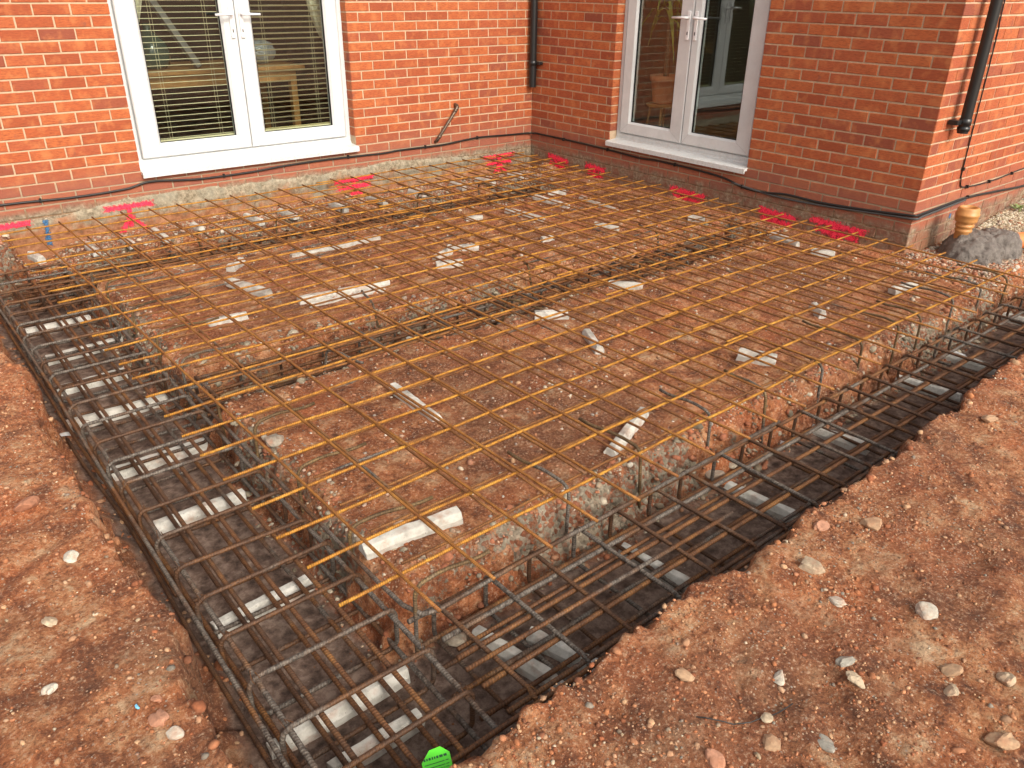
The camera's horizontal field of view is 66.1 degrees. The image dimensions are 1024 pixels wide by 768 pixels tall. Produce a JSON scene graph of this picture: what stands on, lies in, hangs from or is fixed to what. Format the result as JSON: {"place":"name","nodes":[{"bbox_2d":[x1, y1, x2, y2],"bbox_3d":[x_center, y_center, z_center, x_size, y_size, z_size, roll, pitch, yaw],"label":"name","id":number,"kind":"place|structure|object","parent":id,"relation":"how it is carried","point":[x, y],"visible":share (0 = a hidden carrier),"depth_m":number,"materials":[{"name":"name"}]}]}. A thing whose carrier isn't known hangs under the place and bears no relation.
{"place":"outdoors","nodes":[
{"label":"outdoors","id":0,"kind":"place"},
{"bbox_2d":[0,162,1023,767],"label":"ground","id":1,"kind":"structure","parent":0,"point":[192,680],"depth_m":2.75,"materials":[{"name":"red soil"}]},
{"bbox_2d":[13,496,39,511],"bbox_3d":[-1.619,0.402,2.619,0.081,0.049,0.082,0,20,31],"label":"stone","id":2,"kind":"object","parent":1,"relation":"on","point":[26,503],"visible":0.99,"depth_m":2.60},
{"bbox_2d":[41,683,57,694],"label":"stone","id":3,"kind":"object","parent":1,"relation":"on","point":[49,689],"visible":1,"depth_m":1.95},
{"bbox_2d":[41,616,57,626],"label":"stone","id":4,"kind":"object","parent":1,"relation":"on","point":[49,621],"visible":1,"depth_m":2.16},
{"bbox_2d":[25,315,90,334],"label":"concrete spacer","id":5,"kind":"object","parent":1,"relation":"on","point":[51,325],"visible":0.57,"depth_m":4.79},
{"bbox_2d":[63,550,78,562],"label":"stone","id":6,"kind":"object","parent":1,"relation":"on","point":[70,556],"visible":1,"depth_m":2.40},
{"bbox_2d":[45,337,122,365],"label":"concrete spacer","id":7,"kind":"object","parent":1,"relation":"on","point":[81,347],"visible":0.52,"depth_m":4.47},
{"bbox_2d":[54,367,127,395],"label":"concrete spacer","id":8,"kind":"object","parent":1,"relation":"on","point":[89,385],"visible":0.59,"depth_m":4.15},
{"bbox_2d":[66,393,167,430],"bbox_3d":[-1.897,0.123,3.904,0.572,0.057,0.055,-20,33,-38],"label":"concrete spacer","id":9,"kind":"object","parent":1,"relation":"on","point":[116,410],"visible":0.3,"depth_m":3.85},
{"bbox_2d":[105,272,152,326],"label":"starter bar","id":10,"kind":"object","parent":1,"relation":"on","point":[106,289],"visible":0.75,"depth_m":4.69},
{"bbox_2d":[96,437,207,483],"bbox_3d":[-1.576,0.334,3.499,0.494,0.057,0.055,-21,34,-35],"label":"concrete spacer","id":11,"kind":"object","parent":1,"relation":"on","point":[132,471],"visible":0.47,"depth_m":3.48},
{"bbox_2d":[148,708,169,726],"bbox_3d":[-0.844,0.797,1.874,0.057,0.028,0.043,24,51,29],"label":"stone","id":12,"kind":"object","parent":1,"relation":"on","point":[159,717],"visible":1,"depth_m":1.87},
{"bbox_2d":[131,293,190,334],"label":"starter bar","id":13,"kind":"object","parent":1,"relation":"on","point":[150,302],"visible":0.73,"depth_m":4.39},
{"bbox_2d":[166,726,183,739],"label":"stone","id":14,"kind":"object","parent":1,"relation":"on","point":[174,732],"visible":1,"depth_m":1.84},
{"bbox_2d":[155,316,218,365],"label":"starter bar","id":15,"kind":"object","parent":1,"relation":"on","point":[178,326],"visible":0.72,"depth_m":4.09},
{"bbox_2d":[153,488,246,534],"bbox_3d":[-1.249,0.511,3.161,0.360,0.056,0.055,-20,34,-32],"label":"concrete spacer","id":16,"kind":"object","parent":1,"relation":"on","point":[188,516],"visible":0.53,"depth_m":3.13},
{"bbox_2d":[180,343,235,410],"bbox_3d":[-1.480,-0.034,3.879,0.280,0.304,0.025,-20,33,-35],"label":"starter bar","id":17,"kind":"object","parent":1,"relation":"on","point":[197,353],"visible":0.73,"depth_m":3.79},
{"bbox_2d":[206,311,248,326],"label":"concrete piece","id":18,"kind":"object","parent":1,"relation":"on","point":[242,318],"visible":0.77,"depth_m":4.38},
{"bbox_2d":[226,257,244,271],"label":"concrete piece","id":19,"kind":"object","parent":1,"relation":"on","point":[232,268],"visible":0.62,"depth_m":5.17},
{"bbox_2d":[225,277,272,298],"bbox_3d":[-1.610,-0.591,4.806,0.364,0.053,0.063,18,32,28],"label":"concrete piece","id":20,"kind":"object","parent":1,"relation":"on","point":[240,284],"visible":0.66,"depth_m":4.76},
{"bbox_2d":[216,376,296,452],"bbox_3d":[-1.139,0.132,3.570,0.370,0.297,0.016,-17,32,-30],"label":"starter bar","id":21,"kind":"object","parent":1,"relation":"on","point":[231,392],"visible":0.52,"depth_m":3.47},
{"bbox_2d":[210,574,314,638],"bbox_3d":[-0.849,0.754,2.694,0.361,0.056,0.055,-23,35,-35],"label":"concrete spacer","id":22,"kind":"object","parent":1,"relation":"on","point":[287,589],"visible":0.45,"depth_m":2.67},
{"bbox_2d":[261,433,283,447],"bbox_3d":[-0.988,0.234,3.242,0.095,0.053,0.086,7,30,-25],"label":"stone","id":23,"kind":"object","parent":1,"relation":"on","point":[273,440],"visible":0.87,"depth_m":3.22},
{"bbox_2d":[0,163,555,301],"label":"ledge rubble","id":24,"kind":"object","parent":1,"relation":"on","point":[94,238],"visible":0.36,"depth_m":6.06,"materials":[{"name":"stone"}]},
{"bbox_2d":[27,251,46,263],"bbox_3d":[-3.202,-0.855,5.294,0.186,0.054,0.055,21,33,36],"label":"concrete block","id":25,"kind":"object","parent":24,"relation":"on","point":[37,257],"depth_m":5.25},
{"bbox_2d":[16,185,543,311],"bbox_3d":[-1.428,-1.178,6.274,4.454,0.177,0.346,-20,33,-35],"label":"rebar cage","id":26,"kind":"object","parent":1,"relation":"on","point":[30,284],"visible":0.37,"depth_m":5.62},
{"bbox_2d":[253,402,314,465],"bbox_3d":[-0.951,0.249,3.323,0.287,0.317,0.022,-20,33,-35],"label":"starter bar","id":27,"kind":"object","parent":1,"relation":"on","point":[271,416],"visible":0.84,"depth_m":3.23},
{"bbox_2d":[296,442,366,514],"bbox_3d":[-0.692,0.394,3.073,0.302,0.292,0.032,-20,33,-35],"label":"starter bar","id":28,"kind":"object","parent":1,"relation":"on","point":[301,467],"visible":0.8,"depth_m":2.99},
{"bbox_2d":[290,235,380,257],"bbox_3d":[-1.255,-0.986,5.645,0.727,0.040,0.047,-22,35,-36],"label":"concrete piece","id":29,"kind":"object","parent":1,"relation":"on","point":[325,249],"visible":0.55,"depth_m":5.61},
{"bbox_2d":[266,665,410,759],"bbox_3d":[-0.501,0.956,2.307,0.451,0.056,0.055,-21,34,-34],"label":"concrete spacer","id":30,"kind":"object","parent":1,"relation":"on","point":[344,711],"visible":0.49,"depth_m":2.29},
{"bbox_2d":[297,280,389,304],"bbox_3d":[-1.018,-0.566,4.801,0.605,0.046,0.054,-17,32,-33],"label":"concrete piece","id":31,"kind":"object","parent":1,"relation":"on","point":[365,288],"visible":0.56,"depth_m":4.75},
{"bbox_2d":[308,288,385,307],"bbox_3d":[-0.989,-0.526,4.743,0.507,0.027,0.033,-18,32,-34],"label":"concrete piece","id":32,"kind":"object","parent":1,"relation":"on","point":[361,295],"visible":0.5,"depth_m":4.70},
{"bbox_2d":[326,708,424,767],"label":"concrete spacer","id":33,"kind":"object","parent":1,"relation":"on","point":[372,741],"visible":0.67,"depth_m":2.19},
{"bbox_2d":[0,262,780,767],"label":"rebar cage","id":34,"kind":"object","parent":1,"relation":"on","point":[150,550],"visible":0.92,"depth_m":2.73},
{"bbox_2d":[413,549,489,652],"bbox_3d":[-0.187,0.692,2.485,0.282,0.307,0.019,-18,32,-32],"label":"starter bar","id":35,"kind":"object","parent":34,"relation":"attached to","point":[439,572],"visible":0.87,"depth_m":2.40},
{"bbox_2d":[359,506,462,559],"bbox_3d":[-0.342,0.504,2.696,0.370,0.054,0.066,-17,40,-28],"label":"concrete piece","id":36,"kind":"object","parent":1,"relation":"on","point":[400,536],"visible":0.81,"depth_m":2.67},
{"bbox_2d":[389,382,442,421],"bbox_3d":[-0.440,0.083,3.550,0.053,0.044,0.384,-19,34,-33],"label":"concrete piece","id":37,"kind":"object","parent":1,"relation":"on","point":[405,392],"visible":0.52,"depth_m":3.54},
{"bbox_2d":[0,182,834,612],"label":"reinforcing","id":38,"kind":"object","parent":1,"relation":"on","point":[428,524],"visible":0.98,"depth_m":3.67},
{"bbox_2d":[316,152,1023,374],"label":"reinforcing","id":39,"kind":"object","parent":38,"relation":"on","point":[748,285],"visible":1,"depth_m":5.12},
{"bbox_2d":[62,194,808,564],"bbox_3d":[-0.828,-0.541,4.616,2.364,0.040,4.369,-20,34,-35],"label":"rebar mesh","id":40,"kind":"object","parent":1,"relation":"on","point":[546,492],"visible":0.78,"depth_m":4.02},
{"bbox_2d":[90,259,147,297],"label":"starter bar","id":41,"kind":"object","parent":40,"relation":"attached to","point":[92,279],"visible":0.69,"depth_m":5.00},
{"bbox_2d":[348,496,432,551],"bbox_3d":[-0.423,0.553,2.773,0.324,0.289,0.031,-16,31,-29],"label":"starter bar","id":42,"kind":"object","parent":40,"relation":"attached to","point":[370,517],"visible":0.7,"depth_m":2.68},
{"bbox_2d":[436,259,462,268],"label":"concrete piece","id":43,"kind":"object","parent":1,"relation":"on","point":[439,263],"visible":0.62,"depth_m":5.25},
{"bbox_2d":[444,632,466,646],"bbox_3d":[-0.188,0.838,2.586,0.081,0.049,0.073,25,18,26],"label":"stone","id":44,"kind":"object","parent":1,"relation":"on","point":[459,639],"visible":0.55,"depth_m":2.56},
{"bbox_2d":[175,233,750,429],"bbox_3d":[0.096,-0.487,4.936,4.259,0.177,0.326,-20,33,-35],"label":"rebar cage","id":45,"kind":"object","parent":1,"relation":"on","point":[322,359],"visible":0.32,"depth_m":4.45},
{"bbox_2d":[447,244,478,250],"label":"concrete piece","id":46,"kind":"object","parent":1,"relation":"on","point":[475,248],"visible":0.45,"depth_m":5.57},
{"bbox_2d":[8,312,1000,767],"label":"trench floor grit","id":47,"kind":"object","parent":1,"relation":"on","point":[302,574],"visible":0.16,"depth_m":2.94,"materials":[{"name":"gravel"}]},
{"bbox_2d":[0,305,1020,766],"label":"loose clods","id":48,"kind":"object","parent":1,"relation":"on","point":[200,707],"visible":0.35,"depth_m":2.52,"materials":[{"name":"soil"}]},
{"bbox_2d":[0,0,1023,267],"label":"brick house","id":49,"kind":"structure","parent":1,"relation":"on","point":[898,122],"depth_m":6.08,"materials":[{"name":"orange brick"}]},
{"bbox_2d":[136,0,233,141],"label":"venetian blind","id":50,"kind":"object","parent":49,"relation":"attached to","point":[197,136],"visible":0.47,"depth_m":5.93,"materials":[{"name":"beige"}]},
{"bbox_2d":[148,59,304,127],"bbox_3d":[-2.724,-2.472,6.938,1.600,0.630,0.850,-20,33,-35],"label":"dining table","id":51,"kind":"object","parent":49,"relation":"on","point":[190,71],"visible":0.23,"depth_m":6.72,"materials":[{"name":"brown wood"}]},
{"bbox_2d":[141,23,170,69],"bbox_3d":[-2.949,-2.752,6.403,0.300,0.340,0.300,-20,33,-35],"label":"glass jar","id":52,"kind":"object","parent":51,"relation":"on","point":[162,46],"visible":0.73,"depth_m":6.33,"materials":[{"name":"teal"}]},
{"bbox_2d":[146,0,201,68],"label":"leaning plank","id":53,"kind":"object","parent":51,"relation":"on","point":[166,21],"visible":0.89,"depth_m":6.42,"materials":[{"name":"grey"}]},
{"bbox_2d":[254,40,275,63],"bbox_3d":[-2.248,-2.938,6.959,0.300,0.214,0.245,-20,33,-35],"label":"plastic bag","id":54,"kind":"object","parent":51,"relation":"on","point":[257,47],"visible":0.48,"depth_m":6.90,"materials":[{"name":"grey"}]},
{"bbox_2d":[107,0,359,177],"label":"patio door","id":55,"kind":"structure","parent":49,"relation":"in","point":[250,144],"depth_m":6.12,"materials":[{"name":"white plastic"}]},
{"bbox_2d":[249,0,329,130],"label":"venetian blind","id":56,"kind":"object","parent":49,"relation":"attached to","point":[295,126],"visible":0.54,"depth_m":6.38,"materials":[{"name":"beige"}]},
{"bbox_2d":[306,0,322,39],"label":"curtain","id":57,"kind":"object","parent":49,"relation":"hanging from","point":[315,13],"visible":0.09,"depth_m":6.45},
{"bbox_2d":[605,0,770,173],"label":"patio door","id":58,"kind":"structure","parent":49,"relation":"in","point":[680,142],"depth_m":6.51,"materials":[{"name":"white plastic"}]},
{"bbox_2d":[0,350,1023,767],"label":"soil crumbs","id":59,"kind":"object","parent":1,"relation":"on","point":[1008,718],"visible":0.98,"depth_m":2.05,"materials":[{"name":"soil"}]},
{"bbox_2d":[0,352,1023,767],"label":"scattered stones","id":60,"kind":"object","parent":1,"relation":"on","point":[590,704],"visible":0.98,"depth_m":2.19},
{"bbox_2d":[18,175,1023,667],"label":"trench side rubble","id":61,"kind":"object","parent":1,"relation":"on","point":[448,557],"visible":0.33,"depth_m":3.81,"materials":[{"name":"stone"}]},
{"bbox_2d":[472,625,573,691],"bbox_3d":[0.045,0.880,2.471,0.427,0.056,0.055,21,33,31],"label":"concrete spacer","id":62,"kind":"object","parent":1,"relation":"on","point":[533,669],"visible":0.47,"depth_m":2.46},
{"bbox_2d":[83,171,981,585],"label":"slab stones","id":63,"kind":"object","parent":1,"relation":"on","point":[629,465],"visible":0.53,"depth_m":4.30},
{"bbox_2d":[507,450,570,534],"bbox_3d":[0.095,0.440,2.984,0.017,0.308,0.324,-24,36,-39],"label":"starter bar","id":64,"kind":"object","parent":1,"relation":"on","point":[552,475],"visible":0.81,"depth_m":2.89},
{"bbox_2d":[534,310,568,319],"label":"concrete piece","id":65,"kind":"object","parent":1,"relation":"on","point":[542,313],"visible":0.62,"depth_m":4.47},
{"bbox_2d":[533,194,569,207],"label":"concrete piece","id":66,"kind":"object","parent":1,"relation":"on","point":[547,202],"visible":0.62,"depth_m":6.88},
{"bbox_2d":[526,626,597,675],"bbox_3d":[0.187,0.864,2.505,0.316,0.057,0.056,18,32,30],"label":"concrete spacer","id":67,"kind":"object","parent":1,"relation":"on","point":[561,651],"visible":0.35,"depth_m":2.51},
{"bbox_2d":[582,329,603,354],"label":"concrete piece","id":68,"kind":"object","parent":1,"relation":"on","point":[588,333],"visible":0.73,"depth_m":4.15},
{"bbox_2d":[578,417,641,508],"bbox_3d":[0.396,0.321,3.232,0.339,0.302,0.030,24,35,37],"label":"starter bar","id":69,"kind":"object","parent":1,"relation":"on","point":[630,442],"visible":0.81,"depth_m":3.14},
{"bbox_2d":[608,280,642,289],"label":"concrete piece","id":70,"kind":"object","parent":1,"relation":"on","point":[624,284],"visible":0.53,"depth_m":4.92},
{"bbox_2d":[603,407,648,456],"bbox_3d":[0.492,0.202,3.353,0.056,0.046,0.418,8,27,27],"label":"concrete piece","id":71,"kind":"object","parent":1,"relation":"on","point":[627,431],"visible":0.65,"depth_m":3.31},
{"bbox_2d":[618,542,693,593],"bbox_3d":[0.524,0.673,2.887,0.055,0.056,0.310,-24,35,-39],"label":"concrete spacer","id":72,"kind":"object","parent":1,"relation":"on","point":[676,577],"visible":0.44,"depth_m":2.84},
{"bbox_2d":[356,165,986,370],"bbox_3d":[0.799,-1.144,5.813,2.135,0.039,4.419,-20,33,-34],"label":"rebar mesh","id":73,"kind":"object","parent":1,"relation":"on","point":[719,280],"visible":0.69,"depth_m":5.27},
{"bbox_2d":[675,668,694,681],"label":"stone","id":74,"kind":"object","parent":1,"relation":"on","point":[682,674],"visible":1,"depth_m":2.00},
{"bbox_2d":[659,388,711,446],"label":"starter bar","id":75,"kind":"object","parent":1,"relation":"on","point":[698,406],"visible":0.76,"depth_m":3.37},
{"bbox_2d":[705,470,724,479],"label":"stone","id":76,"kind":"object","parent":1,"relation":"on","point":[718,473],"visible":0.66,"depth_m":3.38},
{"bbox_2d":[407,293,1023,764],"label":"rebar cage","id":77,"kind":"object","parent":1,"relation":"on","point":[539,647],"visible":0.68,"depth_m":2.84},
{"bbox_2d":[422,746,451,767],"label":"delivery tag","id":78,"kind":"object","parent":77,"relation":"hanging from","point":[439,757],"visible":0.99,"depth_m":1.92,"materials":[{"name":"green"}]},
{"bbox_2d":[705,748,725,767],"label":"stone","id":79,"kind":"object","parent":1,"relation":"on","point":[715,758],"visible":1,"depth_m":1.79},
{"bbox_2d":[696,703,792,724],"bbox_3d":[0.577,0.808,1.917,0.261,0.019,0.039,-5,28,-11],"label":"wire offcut","id":80,"kind":"object","parent":1,"relation":"on","point":[743,722],"visible":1,"depth_m":1.90,"materials":[{"name":"brown metal"}]},
{"bbox_2d":[723,369,766,443],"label":"starter bar","id":81,"kind":"object","parent":1,"relation":"on","point":[764,406],"visible":0.61,"depth_m":3.60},
{"bbox_2d":[736,348,776,366],"bbox_3d":[1.249,-0.138,4.013,0.197,0.061,0.073,13,30,21],"label":"concrete piece","id":82,"kind":"object","parent":1,"relation":"on","point":[739,357],"visible":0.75,"depth_m":3.99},
{"bbox_2d":[723,481,799,522],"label":"concrete spacer","id":83,"kind":"object","parent":1,"relation":"on","point":[780,511],"visible":0.53,"depth_m":3.24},
{"bbox_2d":[762,734,780,751],"bbox_3d":[0.611,0.848,1.855,0.042,0.028,0.045,9,28,16],"label":"stone","id":84,"kind":"object","parent":1,"relation":"on","point":[771,742],"visible":1,"depth_m":1.84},
{"bbox_2d":[773,670,784,685],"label":"stone","id":85,"kind":"object","parent":1,"relation":"on","point":[779,677],"visible":1,"depth_m":2.03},
{"bbox_2d":[769,232,799,246],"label":"concrete piece","id":86,"kind":"object","parent":1,"relation":"on","point":[778,238],"visible":0.59,"depth_m":5.84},
{"bbox_2d":[765,339,823,402],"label":"starter bar","id":87,"kind":"object","parent":1,"relation":"on","point":[821,378],"visible":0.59,"depth_m":3.82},
{"bbox_2d":[798,556,824,574],"bbox_3d":[0.918,0.555,2.396,0.077,0.036,0.062,20,33,33],"label":"stone","id":88,"kind":"object","parent":1,"relation":"on","point":[810,565],"visible":1,"depth_m":2.38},
{"bbox_2d":[813,520,829,530],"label":"stone","id":89,"kind":"object","parent":1,"relation":"on","point":[821,525],"visible":1,"depth_m":2.58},
{"bbox_2d":[810,248,834,256],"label":"concrete piece","id":90,"kind":"object","parent":1,"relation":"on","point":[828,252],"visible":0.53,"depth_m":5.54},
{"bbox_2d":[817,734,834,752],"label":"stone","id":91,"kind":"object","parent":1,"relation":"on","point":[826,743],"visible":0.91,"depth_m":1.84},
{"bbox_2d":[802,320,862,368],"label":"starter bar","id":92,"kind":"object","parent":1,"relation":"on","point":[829,329],"visible":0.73,"depth_m":4.06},
{"bbox_2d":[829,596,846,606],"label":"stone","id":93,"kind":"object","parent":1,"relation":"on","point":[837,601],"visible":1,"depth_m":2.26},
{"bbox_2d":[812,424,869,454],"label":"concrete spacer","id":94,"kind":"object","parent":1,"relation":"on","point":[824,434],"visible":0.61,"depth_m":3.70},
{"bbox_2d":[835,656,855,666],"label":"stone","id":95,"kind":"object","parent":1,"relation":"on","point":[843,661],"visible":1,"depth_m":2.05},
{"bbox_2d":[846,671,864,688],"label":"stone","id":96,"kind":"object","parent":1,"relation":"on","point":[854,678],"visible":1,"depth_m":2.00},
{"bbox_2d":[860,517,881,530],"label":"stone","id":97,"kind":"object","parent":1,"relation":"on","point":[873,523],"visible":1,"depth_m":2.58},
{"bbox_2d":[855,308,899,373],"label":"starter bar","id":98,"kind":"object","parent":1,"relation":"on","point":[897,334],"visible":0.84,"depth_m":4.26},
{"bbox_2d":[876,300,921,349],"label":"starter bar","id":99,"kind":"object","parent":1,"relation":"on","point":[913,312],"visible":0.77,"depth_m":4.41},
{"bbox_2d":[888,281,917,294],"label":"concrete piece","id":100,"kind":"object","parent":1,"relation":"on","point":[893,291],"visible":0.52,"depth_m":4.92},
{"bbox_2d":[915,601,937,619],"bbox_3d":[1.173,0.647,2.226,0.055,0.037,0.061,-1,36,5],"label":"stone","id":101,"kind":"object","parent":1,"relation":"on","point":[926,610],"visible":1,"depth_m":2.21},
{"bbox_2d":[900,281,953,341],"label":"starter bar","id":102,"kind":"object","parent":1,"relation":"on","point":[936,291],"visible":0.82,"depth_m":4.64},
{"bbox_2d":[895,375,961,401],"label":"concrete spacer","id":103,"kind":"object","parent":1,"relation":"on","point":[939,390],"visible":0.54,"depth_m":4.17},
{"bbox_2d":[943,683,958,695],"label":"stone","id":104,"kind":"object","parent":1,"relation":"on","point":[951,689],"visible":1,"depth_m":1.98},
{"bbox_2d":[940,663,962,676],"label":"stone","id":105,"kind":"object","parent":1,"relation":"on","point":[950,670],"visible":1,"depth_m":2.03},
{"bbox_2d":[926,271,981,310],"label":"starter bar","id":106,"kind":"object","parent":1,"relation":"on","point":[974,283],"visible":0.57,"depth_m":4.82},
{"bbox_2d":[892,201,1023,309],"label":"corner rubble","id":107,"kind":"object","parent":1,"relation":"on","point":[983,274],"visible":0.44,"depth_m":5.25,"materials":[{"name":"stone"}]},
{"bbox_2d":[943,350,999,374],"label":"concrete spacer","id":108,"kind":"object","parent":1,"relation":"on","point":[969,364],"visible":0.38,"depth_m":4.48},
{"bbox_2d":[937,227,1022,265],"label":"mortar mound","id":109,"kind":"object","parent":1,"relation":"on","point":[986,246],"visible":0.61,"depth_m":5.36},
{"bbox_2d":[953,205,980,237],"bbox_3d":[3.110,-1.038,5.432,0.152,0.376,0.152,-20,33,-35],"label":"gully pipe","id":110,"kind":"object","parent":109,"relation":"in","point":[966,218],"visible":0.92,"depth_m":5.35,"materials":[{"name":"orange plastic"}]},
{"bbox_2d":[957,263,1007,303],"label":"starter bar","id":111,"kind":"object","parent":1,"relation":"on","point":[1005,287],"visible":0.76,"depth_m":5.05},
{"bbox_2d":[975,199,1023,232],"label":"pale gravel","id":112,"kind":"structure","parent":1,"relation":"on","point":[1010,215],"depth_m":6.08,"materials":[{"name":"gravel"}]},
{"bbox_2d":[983,732,1019,749],"bbox_3d":[1.163,0.849,1.865,0.071,0.041,0.055,-20,14,-6],"label":"stone","id":113,"kind":"object","parent":1,"relation":"on","point":[1005,741],"visible":1,"depth_m":1.85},
{"bbox_2d":[996,672,1015,686],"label":"stone","id":114,"kind":"object","parent":1,"relation":"on","point":[1007,679],"visible":1,"depth_m":2.01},
{"bbox_2d":[646,101,671,126],"bbox_3d":[1.377,-2.411,7.241,0.310,0.340,0.310,-20,33,-35],"label":"stool","id":115,"kind":"object","parent":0,"point":[651,105],"visible":0.52,"depth_m":7.12,"materials":[{"name":"brown wood"}]},
{"bbox_2d":[642,0,714,103],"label":"potted palm","id":116,"kind":"object","parent":115,"relation":"on","point":[662,87],"visible":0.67,"depth_m":6.98,"materials":[{"name":"plant"}]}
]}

